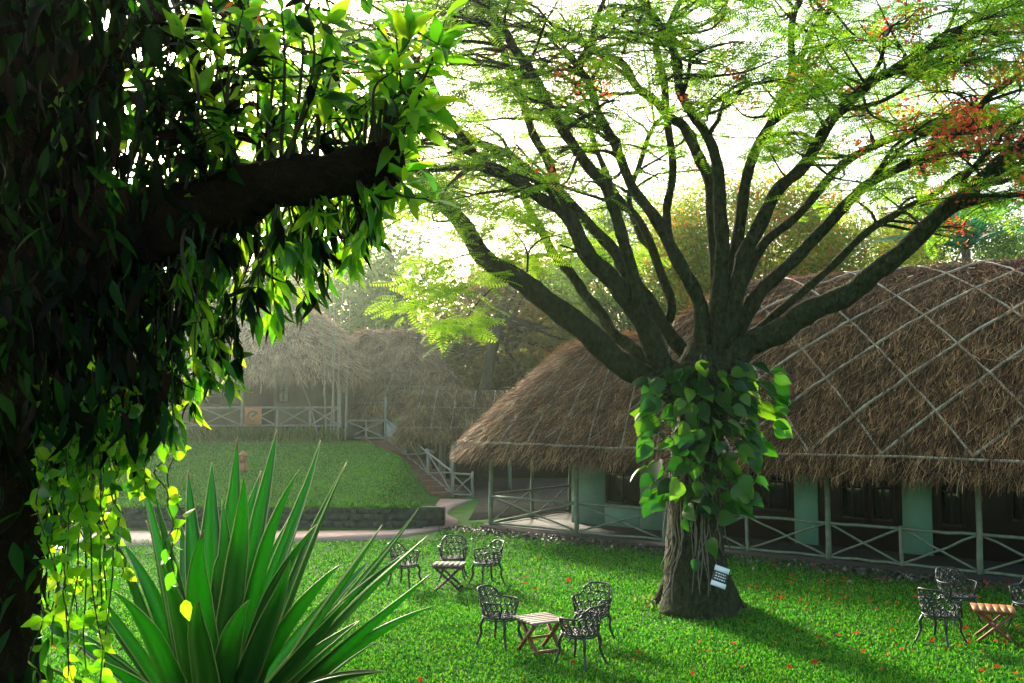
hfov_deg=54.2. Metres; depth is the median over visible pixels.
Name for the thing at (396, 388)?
stair shelter
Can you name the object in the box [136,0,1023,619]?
gulmohar tree
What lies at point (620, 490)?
window
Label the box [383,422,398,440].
white board
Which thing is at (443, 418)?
walkway shelter
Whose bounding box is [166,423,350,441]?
border foliage
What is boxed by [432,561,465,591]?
folding table
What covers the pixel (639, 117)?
sky
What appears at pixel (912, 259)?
round tree
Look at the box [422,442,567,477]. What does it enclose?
service wall
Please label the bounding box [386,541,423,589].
iron chair
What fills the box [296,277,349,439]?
bare saplings
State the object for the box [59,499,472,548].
path
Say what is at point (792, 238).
flame tree
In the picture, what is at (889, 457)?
thatched bungalow
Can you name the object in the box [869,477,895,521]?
window
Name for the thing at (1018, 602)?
iron chair
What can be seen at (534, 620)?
folding table
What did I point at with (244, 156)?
canopy tree
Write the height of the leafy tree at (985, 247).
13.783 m
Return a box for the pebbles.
[433,525,1023,596]
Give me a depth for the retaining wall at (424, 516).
28.23 m
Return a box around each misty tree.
[237,235,418,336]
[316,208,465,421]
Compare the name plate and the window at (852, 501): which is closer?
the name plate
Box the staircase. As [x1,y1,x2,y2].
[345,382,473,497]
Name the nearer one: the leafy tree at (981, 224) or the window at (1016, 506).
the window at (1016, 506)
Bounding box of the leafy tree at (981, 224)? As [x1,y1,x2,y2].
[857,191,1023,262]
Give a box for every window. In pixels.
[203,381,240,405]
[278,380,289,402]
[605,465,639,505]
[749,471,789,511]
[839,476,866,519]
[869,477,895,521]
[938,481,965,527]
[1008,484,1023,522]
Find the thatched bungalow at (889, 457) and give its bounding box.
[445,250,1023,583]
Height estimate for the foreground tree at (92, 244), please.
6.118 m
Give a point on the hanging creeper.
(78, 486)
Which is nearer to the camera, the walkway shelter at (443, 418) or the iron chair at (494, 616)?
the iron chair at (494, 616)
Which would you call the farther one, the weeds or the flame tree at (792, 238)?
the flame tree at (792, 238)
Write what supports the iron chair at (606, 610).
on the ground at (461, 513)
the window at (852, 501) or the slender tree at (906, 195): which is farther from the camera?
the slender tree at (906, 195)
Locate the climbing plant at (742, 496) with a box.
[629,355,793,602]
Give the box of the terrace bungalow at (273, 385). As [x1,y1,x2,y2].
[168,277,453,439]
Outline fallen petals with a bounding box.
[134,260,1022,682]
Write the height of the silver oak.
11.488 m
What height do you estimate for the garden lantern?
0.720 m
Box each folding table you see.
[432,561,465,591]
[513,612,565,656]
[970,603,1016,642]
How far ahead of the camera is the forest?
78.74 m
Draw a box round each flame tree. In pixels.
[607,150,891,313]
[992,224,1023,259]
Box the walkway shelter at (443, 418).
[389,389,511,489]
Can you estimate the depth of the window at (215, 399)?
45.80 m
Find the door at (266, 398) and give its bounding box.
[249,381,273,424]
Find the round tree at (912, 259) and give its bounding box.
[757,187,951,274]
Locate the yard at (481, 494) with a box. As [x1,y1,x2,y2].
[447,479,567,519]
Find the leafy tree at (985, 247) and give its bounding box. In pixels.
[863,192,1023,266]
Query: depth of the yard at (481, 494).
37.63 m
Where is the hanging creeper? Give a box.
[21,366,193,682]
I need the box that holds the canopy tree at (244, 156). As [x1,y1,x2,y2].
[99,102,483,475]
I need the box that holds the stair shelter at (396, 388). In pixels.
[348,371,468,479]
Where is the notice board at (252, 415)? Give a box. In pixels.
[244,408,261,423]
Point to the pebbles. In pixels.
(544, 537)
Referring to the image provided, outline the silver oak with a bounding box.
[403,240,620,480]
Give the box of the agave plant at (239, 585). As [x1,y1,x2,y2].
[41,431,433,682]
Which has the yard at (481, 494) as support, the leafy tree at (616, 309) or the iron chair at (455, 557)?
the leafy tree at (616, 309)
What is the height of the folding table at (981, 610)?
0.496 m
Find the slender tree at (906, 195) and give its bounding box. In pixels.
[847,142,957,265]
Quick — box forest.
[330,227,1020,421]
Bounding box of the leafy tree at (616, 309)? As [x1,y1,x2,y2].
[535,183,730,340]
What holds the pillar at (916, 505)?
in the thatched bungalow at (889, 457)
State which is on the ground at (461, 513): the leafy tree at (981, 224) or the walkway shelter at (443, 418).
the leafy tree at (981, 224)
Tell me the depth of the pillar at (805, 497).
24.24 m
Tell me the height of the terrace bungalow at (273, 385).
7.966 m
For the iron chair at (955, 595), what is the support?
on the ground at (461, 513)
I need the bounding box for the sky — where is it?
[89,0,1023,332]
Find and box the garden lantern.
[239,450,248,471]
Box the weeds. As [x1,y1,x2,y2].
[631,593,759,618]
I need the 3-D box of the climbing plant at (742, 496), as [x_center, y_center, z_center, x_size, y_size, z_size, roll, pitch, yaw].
[3.302,2.245,16.569,2.788,4.090,1.066,0,-3,0]
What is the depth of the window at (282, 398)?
45.80 m
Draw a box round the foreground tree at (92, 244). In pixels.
[0,0,475,682]
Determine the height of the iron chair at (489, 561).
0.848 m
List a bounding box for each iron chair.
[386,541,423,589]
[438,535,467,581]
[468,539,505,587]
[474,584,525,650]
[553,603,606,671]
[568,581,614,643]
[914,587,967,649]
[935,567,981,624]
[1006,578,1023,628]
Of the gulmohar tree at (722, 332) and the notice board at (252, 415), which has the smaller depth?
the gulmohar tree at (722, 332)
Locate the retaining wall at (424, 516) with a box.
[49,506,445,527]
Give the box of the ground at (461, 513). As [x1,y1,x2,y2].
[41,421,1023,682]
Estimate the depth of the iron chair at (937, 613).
14.76 m
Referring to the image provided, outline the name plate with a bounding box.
[710,564,729,589]
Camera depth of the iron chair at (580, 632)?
13.51 m
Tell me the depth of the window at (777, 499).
24.81 m
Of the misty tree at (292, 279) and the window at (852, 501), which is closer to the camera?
the window at (852, 501)
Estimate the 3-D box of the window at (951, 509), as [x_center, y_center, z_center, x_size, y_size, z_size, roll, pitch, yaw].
[9.760,3.452,22.200,0.553,1.300,0.102,-3,-4,39]
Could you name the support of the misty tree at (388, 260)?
on the ground at (461, 513)
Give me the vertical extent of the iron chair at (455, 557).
0.848 m
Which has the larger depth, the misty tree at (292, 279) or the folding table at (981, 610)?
the misty tree at (292, 279)
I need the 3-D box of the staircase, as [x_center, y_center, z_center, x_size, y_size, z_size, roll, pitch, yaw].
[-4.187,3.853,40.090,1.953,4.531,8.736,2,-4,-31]
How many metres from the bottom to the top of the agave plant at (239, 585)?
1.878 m
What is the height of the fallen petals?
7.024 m
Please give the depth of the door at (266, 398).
45.76 m

